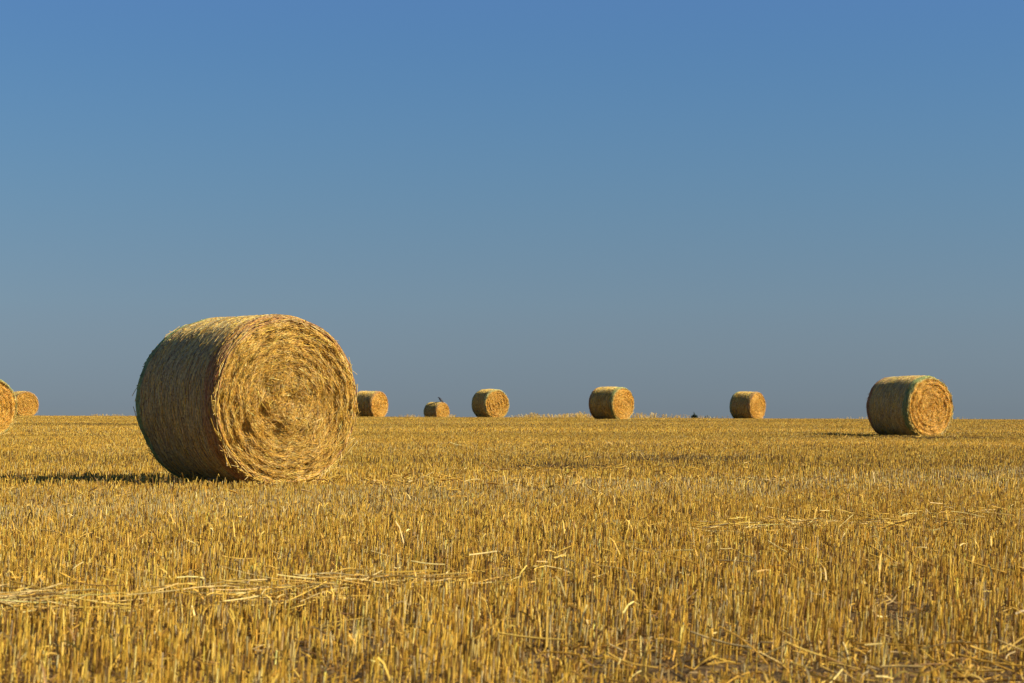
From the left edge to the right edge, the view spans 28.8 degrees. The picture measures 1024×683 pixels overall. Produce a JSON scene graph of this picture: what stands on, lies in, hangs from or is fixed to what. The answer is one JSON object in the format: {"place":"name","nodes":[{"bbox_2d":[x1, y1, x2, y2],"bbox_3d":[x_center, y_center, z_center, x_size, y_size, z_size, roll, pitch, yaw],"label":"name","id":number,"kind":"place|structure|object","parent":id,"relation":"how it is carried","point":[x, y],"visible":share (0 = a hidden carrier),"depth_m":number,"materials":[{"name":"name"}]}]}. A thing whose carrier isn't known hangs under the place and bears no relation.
{"place":"outdoors","nodes":[
{"label":"outdoors","id":0,"kind":"place"},
{"bbox_2d":[0,430,1023,682],"bbox_3d":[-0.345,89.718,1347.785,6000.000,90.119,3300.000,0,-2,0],"label":"ground","id":1,"kind":"structure","parent":0,"point":[776,676],"depth_m":5.06,"materials":[{"name":"soil"}]},
{"bbox_2d":[0,379,18,434],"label":"straw bale","id":2,"kind":"object","parent":1,"relation":"on","point":[8,407],"visible":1,"depth_m":40.65},
{"bbox_2d":[14,391,38,415],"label":"straw bale","id":3,"kind":"object","parent":1,"relation":"on","point":[28,403],"visible":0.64,"depth_m":95.85},
{"bbox_2d":[132,314,360,488],"bbox_3d":[-1.991,0.475,14.963,1.334,1.359,1.282,2,-2,-39],"label":"straw bale","id":4,"kind":"object","parent":1,"relation":"on","point":[255,398],"visible":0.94,"depth_m":14.52},
{"bbox_2d":[356,391,387,416],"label":"straw bale","id":5,"kind":"object","parent":1,"relation":"on","point":[372,403],"visible":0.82,"depth_m":91.30},
{"bbox_2d":[423,402,449,416],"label":"straw bale","id":6,"kind":"object","parent":1,"relation":"on","point":[436,409],"visible":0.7,"depth_m":128.04},
{"bbox_2d":[472,389,509,416],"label":"straw bale","id":7,"kind":"object","parent":1,"relation":"on","point":[490,402],"visible":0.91,"depth_m":85.41},
{"bbox_2d":[0,415,1023,682],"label":"stubble","id":8,"kind":"object","parent":1,"relation":"on","point":[106,513],"visible":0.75,"depth_m":7.75,"materials":[{"name":"yellow plant"}]},
{"bbox_2d":[0,418,1023,682],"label":"loose straw","id":9,"kind":"object","parent":1,"relation":"on","point":[234,582],"visible":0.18,"depth_m":5.65,"materials":[{"name":"yellow plant"}]},
{"bbox_2d":[92,411,958,418],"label":"dry weeds","id":10,"kind":"object","parent":1,"relation":"on","point":[577,415],"visible":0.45,"depth_m":90.83,"materials":[{"name":"plant"}]},
{"bbox_2d":[589,386,633,418],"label":"straw bale","id":11,"kind":"object","parent":1,"relation":"on","point":[607,402],"visible":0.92,"depth_m":73.91},
{"bbox_2d":[729,391,765,418],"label":"straw bale","id":12,"kind":"object","parent":1,"relation":"on","point":[746,404],"visible":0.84,"depth_m":89.19},
{"bbox_2d":[866,375,953,436],"bbox_3d":[8.185,1.373,40.952,1.348,1.351,1.398,1,-2,-31],"label":"straw bale","id":13,"kind":"object","parent":1,"relation":"on","point":[919,405],"visible":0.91,"depth_m":40.48},
{"bbox_2d":[0,0,1023,419],"label":"sky","id":14,"kind":"structure","parent":0,"point":[684,206],"materials":[{"name":"blue"}]}
]}

